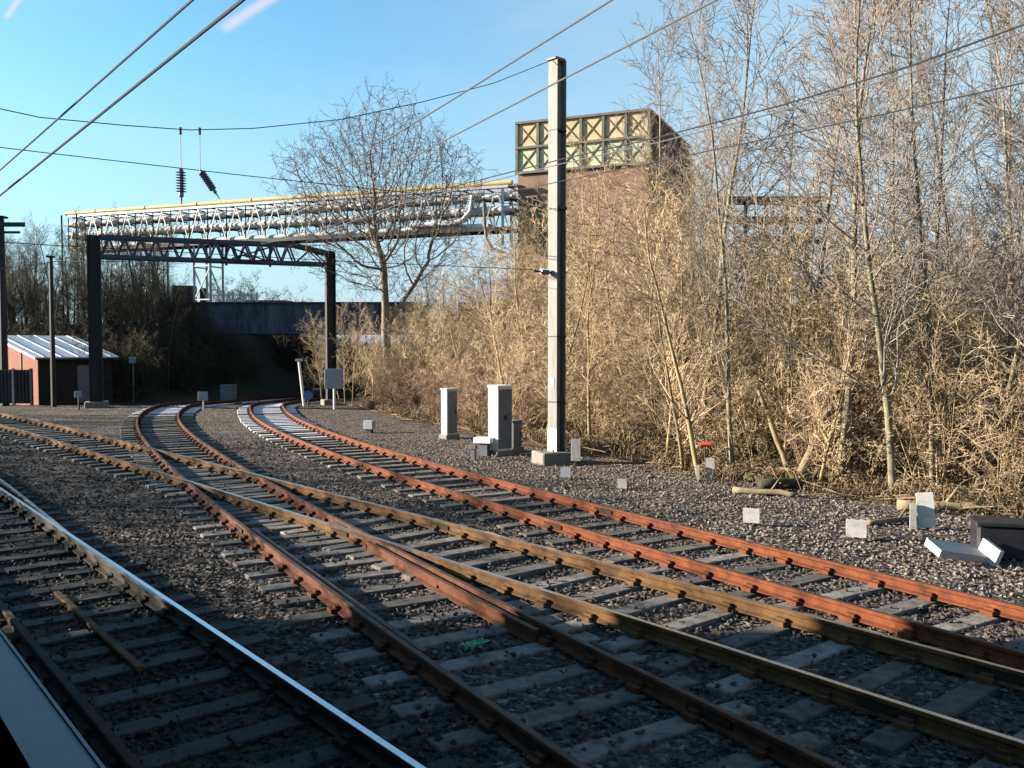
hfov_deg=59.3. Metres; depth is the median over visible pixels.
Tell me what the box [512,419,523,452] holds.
junction box
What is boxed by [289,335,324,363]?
woodland shrub
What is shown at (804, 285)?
sapling tree
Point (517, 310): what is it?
bare shrub
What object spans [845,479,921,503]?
bramble bush
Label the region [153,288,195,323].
woodland shrub
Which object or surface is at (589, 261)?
sapling tree
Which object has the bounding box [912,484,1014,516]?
bramble bush
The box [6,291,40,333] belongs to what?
woodland shrub
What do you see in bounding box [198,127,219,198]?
insulator dropper
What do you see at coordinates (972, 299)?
sapling tree
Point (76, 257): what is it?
woodland tree
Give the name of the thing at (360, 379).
woodland shrub
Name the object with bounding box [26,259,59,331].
woodland tree
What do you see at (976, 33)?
birch tree
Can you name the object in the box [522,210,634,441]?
sapling tree
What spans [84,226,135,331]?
woodland tree
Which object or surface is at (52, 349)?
line pole
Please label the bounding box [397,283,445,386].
sapling tree
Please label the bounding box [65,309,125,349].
woodland shrub
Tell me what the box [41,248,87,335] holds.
woodland tree
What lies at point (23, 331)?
woodland shrub
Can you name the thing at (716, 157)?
sapling tree
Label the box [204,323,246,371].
woodland shrub
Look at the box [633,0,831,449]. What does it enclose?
birch tree
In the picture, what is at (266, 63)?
sky
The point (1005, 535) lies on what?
equipment box
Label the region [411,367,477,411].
bare shrub
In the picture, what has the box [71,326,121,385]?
woodland shrub
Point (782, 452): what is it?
leaning trunk
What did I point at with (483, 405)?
bare shrub
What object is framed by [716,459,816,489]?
bramble bush
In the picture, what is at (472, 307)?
sapling tree
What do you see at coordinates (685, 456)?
bramble bush
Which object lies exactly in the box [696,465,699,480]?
marker board
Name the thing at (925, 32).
birch tree
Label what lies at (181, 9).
overhead wire
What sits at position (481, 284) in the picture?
sapling tree
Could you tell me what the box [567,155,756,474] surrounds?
sapling tree
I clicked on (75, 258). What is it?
woodland tree
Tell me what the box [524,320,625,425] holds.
bare shrub
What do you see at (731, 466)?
bramble bush
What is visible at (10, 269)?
woodland tree
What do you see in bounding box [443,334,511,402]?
bare shrub
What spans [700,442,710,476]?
lamp marker
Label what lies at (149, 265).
woodland tree
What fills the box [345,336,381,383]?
woodland shrub
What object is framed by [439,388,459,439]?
relay cabinet
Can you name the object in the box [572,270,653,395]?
bare shrub
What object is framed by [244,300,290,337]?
flat roofed building
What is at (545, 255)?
sapling tree
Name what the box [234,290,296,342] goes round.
woodland shrub
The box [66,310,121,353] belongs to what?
woodland shrub
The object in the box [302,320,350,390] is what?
sapling tree
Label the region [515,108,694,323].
transfer tower
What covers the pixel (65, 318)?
woodland shrub
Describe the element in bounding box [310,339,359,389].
woodland shrub
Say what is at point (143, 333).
woodland shrub
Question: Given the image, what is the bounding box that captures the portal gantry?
[84,234,341,407]
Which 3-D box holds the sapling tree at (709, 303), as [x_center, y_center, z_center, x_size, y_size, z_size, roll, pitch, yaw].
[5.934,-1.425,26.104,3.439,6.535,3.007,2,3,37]
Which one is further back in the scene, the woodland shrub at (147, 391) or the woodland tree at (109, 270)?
the woodland tree at (109, 270)
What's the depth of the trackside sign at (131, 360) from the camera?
51.97 m
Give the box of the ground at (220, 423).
[0,323,1023,767]
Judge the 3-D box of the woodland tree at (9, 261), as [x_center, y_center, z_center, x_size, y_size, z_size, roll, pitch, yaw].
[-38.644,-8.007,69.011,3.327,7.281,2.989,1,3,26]
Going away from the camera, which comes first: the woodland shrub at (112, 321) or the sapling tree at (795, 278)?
the sapling tree at (795, 278)
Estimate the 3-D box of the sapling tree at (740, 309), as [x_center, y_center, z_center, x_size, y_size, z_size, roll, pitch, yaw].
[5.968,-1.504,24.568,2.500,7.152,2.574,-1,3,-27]
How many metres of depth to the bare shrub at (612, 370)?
27.63 m
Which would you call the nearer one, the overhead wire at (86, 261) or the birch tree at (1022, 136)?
the birch tree at (1022, 136)
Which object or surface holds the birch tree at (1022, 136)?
on the ground at (220, 423)
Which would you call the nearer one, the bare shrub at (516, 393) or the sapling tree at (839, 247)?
the sapling tree at (839, 247)
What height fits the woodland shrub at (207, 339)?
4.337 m
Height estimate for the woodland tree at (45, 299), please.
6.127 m
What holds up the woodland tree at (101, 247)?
on the ground at (220, 423)
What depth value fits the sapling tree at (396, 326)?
52.37 m
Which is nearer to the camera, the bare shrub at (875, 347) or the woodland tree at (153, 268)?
the bare shrub at (875, 347)
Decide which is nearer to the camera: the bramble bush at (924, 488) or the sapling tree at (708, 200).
the bramble bush at (924, 488)
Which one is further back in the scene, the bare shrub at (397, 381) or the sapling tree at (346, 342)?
the sapling tree at (346, 342)
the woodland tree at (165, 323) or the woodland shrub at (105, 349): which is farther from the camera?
the woodland tree at (165, 323)
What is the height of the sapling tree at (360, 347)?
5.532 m
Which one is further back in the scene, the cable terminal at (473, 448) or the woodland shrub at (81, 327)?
the woodland shrub at (81, 327)
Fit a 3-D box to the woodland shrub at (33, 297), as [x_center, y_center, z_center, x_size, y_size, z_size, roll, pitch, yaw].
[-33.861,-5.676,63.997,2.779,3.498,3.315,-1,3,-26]
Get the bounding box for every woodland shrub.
[6,273,20,323]
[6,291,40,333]
[7,284,39,329]
[7,301,65,334]
[7,311,36,334]
[7,314,19,332]
[10,318,46,334]
[14,317,66,340]
[17,281,54,319]
[21,284,72,335]
[28,303,86,337]
[45,291,78,331]
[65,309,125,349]
[65,332,126,380]
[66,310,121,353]
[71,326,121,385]
[82,292,139,348]
[82,321,145,389]
[86,265,143,320]
[102,275,136,323]
[103,314,165,371]
[103,333,152,398]
[103,335,152,391]
[104,307,189,378]
[108,312,161,355]
[110,335,157,399]
[112,272,177,322]
[112,347,172,402]
[118,323,168,395]
[119,307,163,336]
[136,289,195,337]
[139,316,178,372]
[143,334,198,389]
[144,294,207,339]
[146,283,178,317]
[146,289,185,332]
[146,327,178,369]
[147,279,192,319]
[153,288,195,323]
[153,319,188,359]
[161,296,196,335]
[167,309,232,363]
[175,298,203,331]
[178,303,219,343]
[200,323,247,363]
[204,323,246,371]
[208,270,261,301]
[212,274,272,301]
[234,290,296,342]
[253,284,306,340]
[265,335,316,373]
[268,335,318,363]
[268,335,319,358]
[270,335,324,377]
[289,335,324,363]
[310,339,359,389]
[316,335,356,363]
[321,335,379,377]
[337,349,359,390]
[342,343,365,389]
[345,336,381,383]
[348,351,374,392]
[356,341,381,388]
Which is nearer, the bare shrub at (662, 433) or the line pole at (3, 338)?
the bare shrub at (662, 433)
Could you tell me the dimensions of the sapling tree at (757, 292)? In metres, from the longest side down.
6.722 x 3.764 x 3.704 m
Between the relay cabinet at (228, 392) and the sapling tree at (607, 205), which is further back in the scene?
the relay cabinet at (228, 392)
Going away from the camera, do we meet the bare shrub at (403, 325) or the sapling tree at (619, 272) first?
the bare shrub at (403, 325)
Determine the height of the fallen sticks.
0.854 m
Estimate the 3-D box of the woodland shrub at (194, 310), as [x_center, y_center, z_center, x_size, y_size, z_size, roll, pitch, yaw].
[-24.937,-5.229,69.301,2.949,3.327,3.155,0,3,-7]
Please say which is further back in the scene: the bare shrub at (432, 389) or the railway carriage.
the bare shrub at (432, 389)
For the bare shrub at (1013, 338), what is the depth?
19.71 m
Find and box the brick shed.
[8,335,119,404]
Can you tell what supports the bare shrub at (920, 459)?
on the ground at (220, 423)
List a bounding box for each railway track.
[0,412,1023,767]
[0,476,473,767]
[120,394,845,767]
[237,394,1023,697]
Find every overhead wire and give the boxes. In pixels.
[0,0,193,170]
[0,0,244,195]
[2,261,54,268]
[52,261,132,261]
[239,0,612,230]
[249,0,717,233]
[263,24,1023,241]
[263,31,1023,243]
[292,82,1023,245]
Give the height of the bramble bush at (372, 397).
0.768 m
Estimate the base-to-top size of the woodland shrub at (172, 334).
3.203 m
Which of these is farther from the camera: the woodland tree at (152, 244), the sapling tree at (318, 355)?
the woodland tree at (152, 244)
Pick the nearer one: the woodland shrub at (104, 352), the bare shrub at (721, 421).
the bare shrub at (721, 421)
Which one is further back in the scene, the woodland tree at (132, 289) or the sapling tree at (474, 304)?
the woodland tree at (132, 289)
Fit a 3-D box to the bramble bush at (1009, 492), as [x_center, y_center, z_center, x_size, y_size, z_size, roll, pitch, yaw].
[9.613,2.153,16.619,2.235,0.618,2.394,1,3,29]
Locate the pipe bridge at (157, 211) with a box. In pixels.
[58,180,517,316]
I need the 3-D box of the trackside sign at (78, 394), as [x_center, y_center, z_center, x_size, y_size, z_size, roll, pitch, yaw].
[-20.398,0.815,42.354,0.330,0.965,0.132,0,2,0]
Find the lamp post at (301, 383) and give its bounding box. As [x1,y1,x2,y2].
[295,359,305,405]
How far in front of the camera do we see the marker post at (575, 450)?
22.83 m
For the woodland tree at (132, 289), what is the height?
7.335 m
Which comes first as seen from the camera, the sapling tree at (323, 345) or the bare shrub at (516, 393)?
the bare shrub at (516, 393)
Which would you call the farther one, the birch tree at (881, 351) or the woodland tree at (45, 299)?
the woodland tree at (45, 299)
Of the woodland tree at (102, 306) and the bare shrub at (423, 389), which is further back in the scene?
the woodland tree at (102, 306)
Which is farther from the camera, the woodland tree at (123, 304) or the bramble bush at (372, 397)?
the woodland tree at (123, 304)
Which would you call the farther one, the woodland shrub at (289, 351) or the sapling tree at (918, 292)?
the woodland shrub at (289, 351)
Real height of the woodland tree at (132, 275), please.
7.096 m
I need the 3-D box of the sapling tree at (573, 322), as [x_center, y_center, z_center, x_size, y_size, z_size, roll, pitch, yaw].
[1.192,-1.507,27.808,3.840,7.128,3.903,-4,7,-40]
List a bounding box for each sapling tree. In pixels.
[294,309,324,398]
[298,317,324,398]
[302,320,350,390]
[307,319,352,398]
[311,310,368,386]
[311,317,344,397]
[322,290,368,402]
[329,287,375,404]
[341,312,372,396]
[346,317,381,398]
[348,303,384,399]
[369,306,402,395]
[376,292,417,359]
[385,297,419,378]
[393,273,436,350]
[394,278,435,347]
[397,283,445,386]
[400,284,430,359]
[408,266,455,347]
[418,266,477,373]
[419,263,464,353]
[420,266,500,397]
[420,271,486,377]
[423,290,460,352]
[430,304,463,341]
[436,307,462,359]
[439,246,520,382]
[440,223,543,411]
[444,229,539,359]
[444,272,477,345]
[445,269,492,363]
[459,276,480,338]
[464,201,547,410]
[464,233,532,363]
[465,250,547,390]
[474,212,547,405]
[487,207,609,426]
[487,249,586,339]
[492,211,574,359]
[496,175,602,371]
[500,254,546,322]
[503,217,621,442]
[506,189,603,373]
[520,259,575,319]
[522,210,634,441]
[522,229,592,376]
[524,211,613,363]
[540,134,634,333]
[540,253,621,381]
[566,129,675,419]
[566,145,652,407]
[566,196,701,451]
[566,201,668,416]
[566,241,613,381]
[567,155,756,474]
[567,217,625,338]
[571,114,708,350]
[579,189,651,333]
[585,238,624,365]
[597,133,731,339]
[597,150,702,385]
[599,215,693,412]
[604,175,750,435]
[610,178,781,440]
[616,179,710,343]
[616,212,643,326]
[618,208,697,355]
[624,222,739,470]
[629,201,699,348]
[632,205,691,348]
[633,178,739,461]
[637,139,748,340]
[655,201,748,392]
[658,200,714,294]
[663,110,768,434]
[664,230,779,426]
[679,223,742,367]
[692,211,781,436]
[705,228,800,422]
[707,223,812,455]
[717,214,786,385]
[721,143,914,378]
[722,227,813,460]
[731,194,802,352]
[741,238,828,360]
[748,255,816,424]
[751,196,850,454]
[764,219,848,378]
[766,230,819,368]
[777,234,898,452]
[779,240,907,433]
[784,250,888,489]
[792,222,902,410]
[802,210,861,333]
[811,237,863,328]
[814,247,924,460]
[825,238,912,432]
[827,225,952,466]
[831,276,940,473]
[842,207,966,447]
[871,246,992,478]
[890,221,942,381]
[897,206,977,385]
[898,284,980,433]
[901,236,962,408]
[901,280,968,438]
[902,193,991,365]
[915,173,1023,467]
[917,256,1015,471]
[926,251,1005,456]
[935,256,1023,465]
[937,284,1023,390]
[938,186,1002,419]
[963,209,1017,388]
[964,253,1006,377]
[967,231,1022,417]
[968,286,1023,404]
[990,257,1023,433]
[990,323,1023,406]
[999,290,1023,427]
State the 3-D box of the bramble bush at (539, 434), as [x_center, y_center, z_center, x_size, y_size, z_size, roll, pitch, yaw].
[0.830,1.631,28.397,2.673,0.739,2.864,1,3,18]
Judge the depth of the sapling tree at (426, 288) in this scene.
48.52 m
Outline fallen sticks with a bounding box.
[330,400,1023,517]
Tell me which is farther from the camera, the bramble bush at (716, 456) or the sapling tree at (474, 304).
the sapling tree at (474, 304)
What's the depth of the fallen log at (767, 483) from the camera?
19.11 m
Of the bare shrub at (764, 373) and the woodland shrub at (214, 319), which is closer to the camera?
the bare shrub at (764, 373)
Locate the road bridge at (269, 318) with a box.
[166,302,883,337]
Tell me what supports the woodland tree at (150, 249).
on the ground at (220, 423)
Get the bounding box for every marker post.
[571,439,580,465]
[705,458,714,479]
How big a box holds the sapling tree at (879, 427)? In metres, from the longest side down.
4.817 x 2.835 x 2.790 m
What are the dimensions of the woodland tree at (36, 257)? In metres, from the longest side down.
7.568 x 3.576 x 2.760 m
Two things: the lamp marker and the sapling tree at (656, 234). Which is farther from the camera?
the sapling tree at (656, 234)
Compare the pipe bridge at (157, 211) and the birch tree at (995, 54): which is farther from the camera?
the pipe bridge at (157, 211)
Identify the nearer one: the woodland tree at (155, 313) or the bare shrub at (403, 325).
the bare shrub at (403, 325)
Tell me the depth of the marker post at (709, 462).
20.38 m
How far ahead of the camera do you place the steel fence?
46.53 m
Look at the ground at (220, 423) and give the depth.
13.08 m
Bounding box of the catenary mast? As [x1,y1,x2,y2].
[532,56,572,465]
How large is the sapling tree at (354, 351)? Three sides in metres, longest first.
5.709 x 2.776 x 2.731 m
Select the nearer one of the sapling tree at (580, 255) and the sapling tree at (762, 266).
the sapling tree at (762, 266)
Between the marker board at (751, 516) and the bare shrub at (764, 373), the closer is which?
the marker board at (751, 516)
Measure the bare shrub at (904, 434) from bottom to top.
5.010 m
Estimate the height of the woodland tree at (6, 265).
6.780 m
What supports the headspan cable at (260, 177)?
attached to the catenary mast
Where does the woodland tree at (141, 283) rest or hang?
on the ground at (220, 423)
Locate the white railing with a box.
[207,292,257,301]
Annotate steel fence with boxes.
[0,368,33,404]
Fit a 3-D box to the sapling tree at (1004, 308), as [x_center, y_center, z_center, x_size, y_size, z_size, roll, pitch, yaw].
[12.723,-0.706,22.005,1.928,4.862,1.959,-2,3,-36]
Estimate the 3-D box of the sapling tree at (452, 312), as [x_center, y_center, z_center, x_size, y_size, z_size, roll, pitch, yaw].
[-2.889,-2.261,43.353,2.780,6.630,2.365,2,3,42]
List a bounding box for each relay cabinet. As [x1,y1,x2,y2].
[219,385,236,400]
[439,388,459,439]
[487,384,514,455]
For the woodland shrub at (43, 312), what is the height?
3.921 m
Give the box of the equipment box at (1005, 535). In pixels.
[968,515,1023,559]
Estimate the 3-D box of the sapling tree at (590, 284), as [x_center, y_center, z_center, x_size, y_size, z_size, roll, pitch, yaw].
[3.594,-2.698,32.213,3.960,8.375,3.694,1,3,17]
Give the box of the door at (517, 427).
[513,423,521,446]
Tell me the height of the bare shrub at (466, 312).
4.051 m
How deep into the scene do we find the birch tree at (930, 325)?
17.91 m
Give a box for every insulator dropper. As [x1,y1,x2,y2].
[176,127,186,203]
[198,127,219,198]
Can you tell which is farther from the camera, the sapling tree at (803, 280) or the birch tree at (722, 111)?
the birch tree at (722, 111)
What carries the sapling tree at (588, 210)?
on the ground at (220, 423)
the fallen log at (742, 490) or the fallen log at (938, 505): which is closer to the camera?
the fallen log at (938, 505)
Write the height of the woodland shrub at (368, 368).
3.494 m
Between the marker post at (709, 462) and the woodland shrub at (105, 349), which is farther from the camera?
the woodland shrub at (105, 349)
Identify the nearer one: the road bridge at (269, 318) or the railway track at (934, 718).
the railway track at (934, 718)
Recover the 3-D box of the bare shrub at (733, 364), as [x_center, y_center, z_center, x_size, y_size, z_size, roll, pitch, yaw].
[7.021,-0.663,23.322,3.673,5.272,5.133,-2,3,-41]
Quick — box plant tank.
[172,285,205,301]
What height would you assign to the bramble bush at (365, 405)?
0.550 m
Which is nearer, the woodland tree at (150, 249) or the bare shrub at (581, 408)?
the bare shrub at (581, 408)
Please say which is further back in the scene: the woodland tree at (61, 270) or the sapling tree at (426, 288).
the woodland tree at (61, 270)
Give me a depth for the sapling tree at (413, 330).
55.31 m
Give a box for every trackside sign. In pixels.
[74,391,81,409]
[129,357,135,401]
[198,392,207,409]
[303,391,312,406]
[325,369,342,408]
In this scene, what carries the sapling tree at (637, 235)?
on the ground at (220, 423)
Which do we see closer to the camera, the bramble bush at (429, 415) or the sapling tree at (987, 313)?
the sapling tree at (987, 313)
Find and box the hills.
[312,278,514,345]
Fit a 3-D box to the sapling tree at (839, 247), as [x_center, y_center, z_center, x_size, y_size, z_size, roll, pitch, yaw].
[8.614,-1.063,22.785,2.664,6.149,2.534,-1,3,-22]
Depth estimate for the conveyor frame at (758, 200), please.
57.16 m
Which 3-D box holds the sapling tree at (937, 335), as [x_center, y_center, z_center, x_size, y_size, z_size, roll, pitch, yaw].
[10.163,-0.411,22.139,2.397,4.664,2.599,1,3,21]
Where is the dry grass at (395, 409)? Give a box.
[354,394,1023,517]
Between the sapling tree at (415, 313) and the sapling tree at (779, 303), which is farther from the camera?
the sapling tree at (415, 313)
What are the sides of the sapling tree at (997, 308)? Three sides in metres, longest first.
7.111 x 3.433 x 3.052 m
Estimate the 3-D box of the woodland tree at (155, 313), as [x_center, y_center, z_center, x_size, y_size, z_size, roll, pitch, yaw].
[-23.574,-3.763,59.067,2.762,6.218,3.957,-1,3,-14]
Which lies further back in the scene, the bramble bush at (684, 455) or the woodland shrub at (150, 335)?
the woodland shrub at (150, 335)
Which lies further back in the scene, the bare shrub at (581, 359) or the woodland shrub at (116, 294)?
the woodland shrub at (116, 294)
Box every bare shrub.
[356,365,401,399]
[357,342,382,391]
[364,333,430,404]
[368,349,402,399]
[370,353,447,408]
[372,347,408,399]
[372,348,422,389]
[372,359,418,397]
[377,326,462,398]
[380,318,488,400]
[380,321,424,359]
[383,363,422,401]
[387,310,500,402]
[390,304,443,379]
[390,339,430,396]
[393,315,455,405]
[394,367,447,408]
[397,312,454,357]
[404,292,459,340]
[405,358,482,418]
[408,363,460,406]
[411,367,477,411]
[425,352,510,420]
[426,296,482,346]
[432,292,498,334]
[432,328,493,417]
[441,355,532,422]
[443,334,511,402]
[443,348,540,425]
[453,339,531,400]
[456,293,514,360]
[462,247,630,414]
[462,319,531,373]
[465,370,540,420]
[466,289,576,371]
[471,339,542,405]
[477,329,547,423]
[510,313,629,421]
[511,353,585,414]
[512,376,568,431]
[523,303,620,434]
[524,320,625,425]
[544,331,635,437]
[566,239,713,431]
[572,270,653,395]
[572,293,680,435]
[574,332,599,398]
[576,367,656,440]
[584,290,755,403]
[585,312,652,410]
[590,360,679,448]
[599,306,699,394]
[601,372,694,451]
[620,295,798,432]
[624,338,714,450]
[635,251,819,448]
[644,321,785,418]
[654,357,798,464]
[674,383,775,457]
[697,310,837,467]
[701,265,879,452]
[733,351,820,425]
[738,316,877,464]
[749,371,880,474]
[750,205,962,434]
[751,228,926,471]
[760,350,920,484]
[785,278,988,445]
[789,255,1020,467]
[796,258,940,423]
[846,269,1023,493]
[851,316,1023,484]
[921,299,1023,507]
[942,364,1023,485]
[954,335,1023,442]
[986,280,1023,425]
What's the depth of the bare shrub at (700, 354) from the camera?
26.05 m
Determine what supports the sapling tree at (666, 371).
on the ground at (220, 423)
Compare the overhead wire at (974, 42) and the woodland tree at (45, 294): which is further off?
the woodland tree at (45, 294)
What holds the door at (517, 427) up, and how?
in the junction box at (517, 434)
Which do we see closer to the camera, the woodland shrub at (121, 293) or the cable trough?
the cable trough
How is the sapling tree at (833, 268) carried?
on the ground at (220, 423)
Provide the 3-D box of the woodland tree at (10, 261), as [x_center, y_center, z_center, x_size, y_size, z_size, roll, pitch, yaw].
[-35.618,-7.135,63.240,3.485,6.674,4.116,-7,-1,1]
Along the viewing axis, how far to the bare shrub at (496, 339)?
45.33 m
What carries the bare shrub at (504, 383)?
on the ground at (220, 423)
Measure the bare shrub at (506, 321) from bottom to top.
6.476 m
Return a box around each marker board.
[560,467,570,478]
[617,479,626,489]
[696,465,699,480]
[743,508,759,525]
[846,519,866,540]
[909,503,916,528]
[916,492,935,528]
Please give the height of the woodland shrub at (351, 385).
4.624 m
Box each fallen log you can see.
[732,475,797,496]
[757,466,850,488]
[867,500,917,524]
[897,486,982,511]
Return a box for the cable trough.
[924,538,1003,565]
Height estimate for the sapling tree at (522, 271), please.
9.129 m
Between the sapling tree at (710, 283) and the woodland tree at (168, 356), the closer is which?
the sapling tree at (710, 283)
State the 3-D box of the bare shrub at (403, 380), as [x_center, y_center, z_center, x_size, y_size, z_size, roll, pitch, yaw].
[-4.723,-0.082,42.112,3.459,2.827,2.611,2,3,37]
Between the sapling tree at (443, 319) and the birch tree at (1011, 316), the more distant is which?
the sapling tree at (443, 319)
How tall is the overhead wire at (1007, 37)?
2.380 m
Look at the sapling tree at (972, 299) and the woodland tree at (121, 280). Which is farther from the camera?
the woodland tree at (121, 280)
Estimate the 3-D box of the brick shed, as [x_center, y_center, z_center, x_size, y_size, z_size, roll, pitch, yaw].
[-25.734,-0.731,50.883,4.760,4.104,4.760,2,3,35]
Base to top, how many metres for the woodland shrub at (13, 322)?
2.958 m
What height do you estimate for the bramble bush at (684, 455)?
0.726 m
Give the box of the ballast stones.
[0,436,1023,767]
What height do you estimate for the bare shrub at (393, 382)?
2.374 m
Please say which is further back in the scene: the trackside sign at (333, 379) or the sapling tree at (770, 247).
the trackside sign at (333, 379)
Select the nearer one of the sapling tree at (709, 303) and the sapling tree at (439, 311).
the sapling tree at (709, 303)
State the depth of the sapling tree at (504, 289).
43.39 m
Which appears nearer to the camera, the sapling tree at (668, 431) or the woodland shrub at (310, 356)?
the sapling tree at (668, 431)
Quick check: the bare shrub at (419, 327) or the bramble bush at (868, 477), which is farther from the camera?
the bare shrub at (419, 327)
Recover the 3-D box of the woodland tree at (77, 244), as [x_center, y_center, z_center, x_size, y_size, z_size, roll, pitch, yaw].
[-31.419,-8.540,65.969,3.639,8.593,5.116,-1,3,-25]
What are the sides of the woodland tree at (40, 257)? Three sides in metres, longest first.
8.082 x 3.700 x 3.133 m
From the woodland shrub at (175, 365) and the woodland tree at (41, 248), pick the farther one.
the woodland tree at (41, 248)
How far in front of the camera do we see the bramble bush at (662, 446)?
24.37 m
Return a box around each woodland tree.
[4,234,21,320]
[5,225,46,317]
[5,234,24,319]
[6,239,21,290]
[6,246,24,312]
[6,251,19,292]
[7,237,39,318]
[7,237,47,323]
[7,245,31,315]
[7,254,39,322]
[8,222,56,331]
[8,246,47,305]
[14,222,49,301]
[14,236,85,334]
[21,227,67,305]
[21,258,43,306]
[23,215,68,307]
[24,231,58,298]
[24,265,69,335]
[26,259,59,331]
[32,242,84,309]
[40,282,67,334]
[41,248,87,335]
[45,226,84,321]
[53,221,102,330]
[53,260,128,349]
[55,232,86,293]
[56,206,106,307]
[56,249,86,335]
[61,240,87,314]
[65,218,127,323]
[66,227,86,313]
[66,271,122,350]
[68,264,87,325]
[71,279,107,338]
[72,239,108,301]
[75,244,108,314]
[80,243,126,337]
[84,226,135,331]
[101,245,118,294]
[101,248,125,299]
[101,267,157,337]
[102,222,148,316]
[102,241,164,329]
[103,201,172,328]
[105,244,148,323]
[117,234,151,316]
[122,243,160,325]
[122,274,176,373]
[123,232,152,320]
[125,218,166,319]
[125,223,187,294]
[125,252,170,329]
[126,246,175,330]
[129,214,169,323]
[129,228,181,303]
[129,235,157,304]
[131,223,185,295]
[132,281,176,350]
[142,214,186,297]
[142,227,180,304]
[142,265,197,390]
[150,297,180,370]
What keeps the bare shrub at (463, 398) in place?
on the ground at (220, 423)
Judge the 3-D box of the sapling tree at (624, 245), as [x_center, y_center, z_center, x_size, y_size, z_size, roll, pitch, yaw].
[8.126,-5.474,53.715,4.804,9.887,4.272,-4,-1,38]
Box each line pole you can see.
[0,216,24,405]
[46,255,56,406]
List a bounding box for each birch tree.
[590,0,717,400]
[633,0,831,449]
[635,0,802,470]
[667,71,789,365]
[702,0,946,456]
[709,0,1018,474]
[720,43,842,435]
[729,0,1023,496]
[792,0,971,436]
[796,0,987,462]
[817,0,1023,491]
[853,0,1023,390]
[857,0,1018,441]
[859,0,1023,359]
[901,0,1023,377]
[906,0,1023,452]
[933,153,1023,485]
[949,0,1023,345]
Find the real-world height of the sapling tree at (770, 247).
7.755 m
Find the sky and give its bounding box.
[0,0,1023,337]
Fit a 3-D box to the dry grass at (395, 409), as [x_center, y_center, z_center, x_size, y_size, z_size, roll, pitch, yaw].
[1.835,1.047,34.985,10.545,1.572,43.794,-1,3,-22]
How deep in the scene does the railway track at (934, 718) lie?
10.00 m
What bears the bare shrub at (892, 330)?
on the ground at (220, 423)
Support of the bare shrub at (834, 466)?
on the ground at (220, 423)
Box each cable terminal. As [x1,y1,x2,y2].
[363,420,375,432]
[469,445,476,459]
[474,436,493,455]
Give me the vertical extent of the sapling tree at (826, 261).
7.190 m
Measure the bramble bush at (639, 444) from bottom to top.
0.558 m
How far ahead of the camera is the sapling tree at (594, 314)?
33.74 m
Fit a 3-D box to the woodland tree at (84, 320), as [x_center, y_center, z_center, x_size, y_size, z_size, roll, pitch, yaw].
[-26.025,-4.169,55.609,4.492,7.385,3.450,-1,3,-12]
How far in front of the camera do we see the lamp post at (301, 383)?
46.98 m
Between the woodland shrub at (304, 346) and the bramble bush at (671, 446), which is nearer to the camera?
the bramble bush at (671, 446)
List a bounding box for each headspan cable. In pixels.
[0,60,551,129]
[0,147,551,208]
[0,241,532,269]
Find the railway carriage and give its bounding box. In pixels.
[0,629,105,767]
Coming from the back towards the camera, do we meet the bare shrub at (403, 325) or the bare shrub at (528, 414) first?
the bare shrub at (403, 325)
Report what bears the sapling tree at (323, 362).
on the ground at (220, 423)
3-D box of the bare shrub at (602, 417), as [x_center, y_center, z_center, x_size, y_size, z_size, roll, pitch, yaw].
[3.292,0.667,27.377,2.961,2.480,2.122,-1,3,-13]
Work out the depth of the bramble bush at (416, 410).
38.76 m
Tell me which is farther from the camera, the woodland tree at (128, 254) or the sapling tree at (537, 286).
the woodland tree at (128, 254)
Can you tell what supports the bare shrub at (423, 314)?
on the ground at (220, 423)
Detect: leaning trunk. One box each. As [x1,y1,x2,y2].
[755,384,792,476]
[794,373,843,477]
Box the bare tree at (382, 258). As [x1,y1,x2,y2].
[260,71,499,398]
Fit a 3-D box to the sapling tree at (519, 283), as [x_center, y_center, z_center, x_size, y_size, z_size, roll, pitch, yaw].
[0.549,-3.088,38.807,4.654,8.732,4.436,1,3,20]
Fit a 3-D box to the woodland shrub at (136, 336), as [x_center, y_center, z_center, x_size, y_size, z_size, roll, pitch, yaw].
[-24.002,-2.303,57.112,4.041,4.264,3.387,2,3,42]
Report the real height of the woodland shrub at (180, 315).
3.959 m
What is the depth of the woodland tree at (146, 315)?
58.81 m
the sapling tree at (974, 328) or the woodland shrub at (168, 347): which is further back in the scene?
the woodland shrub at (168, 347)
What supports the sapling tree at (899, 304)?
on the ground at (220, 423)
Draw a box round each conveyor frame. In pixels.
[722,196,829,332]
[878,254,949,327]
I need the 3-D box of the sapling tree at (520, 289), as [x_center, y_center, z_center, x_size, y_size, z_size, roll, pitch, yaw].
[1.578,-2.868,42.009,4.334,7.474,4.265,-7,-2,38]
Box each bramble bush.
[354,399,379,407]
[359,395,405,407]
[359,398,391,408]
[374,400,416,410]
[398,406,431,415]
[414,413,440,423]
[522,425,576,443]
[523,422,584,436]
[540,429,616,456]
[566,434,646,456]
[622,437,659,453]
[627,433,719,462]
[634,438,722,460]
[649,441,750,473]
[649,445,742,468]
[679,451,753,464]
[680,454,785,487]
[706,450,775,466]
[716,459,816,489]
[749,455,826,476]
[804,461,916,500]
[843,470,896,491]
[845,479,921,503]
[868,481,921,499]
[878,470,1023,512]
[887,481,975,500]
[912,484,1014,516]
[920,470,1022,497]
[941,498,1019,516]
[968,483,1023,517]
[982,481,1023,513]
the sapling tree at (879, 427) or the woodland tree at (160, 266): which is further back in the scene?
the woodland tree at (160, 266)
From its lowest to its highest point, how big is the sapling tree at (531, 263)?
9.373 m
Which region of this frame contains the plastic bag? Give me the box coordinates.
[459,638,489,650]
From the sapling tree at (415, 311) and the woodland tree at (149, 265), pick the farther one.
the woodland tree at (149, 265)
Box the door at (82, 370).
[77,365,89,402]
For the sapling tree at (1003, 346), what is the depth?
23.05 m
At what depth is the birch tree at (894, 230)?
21.58 m

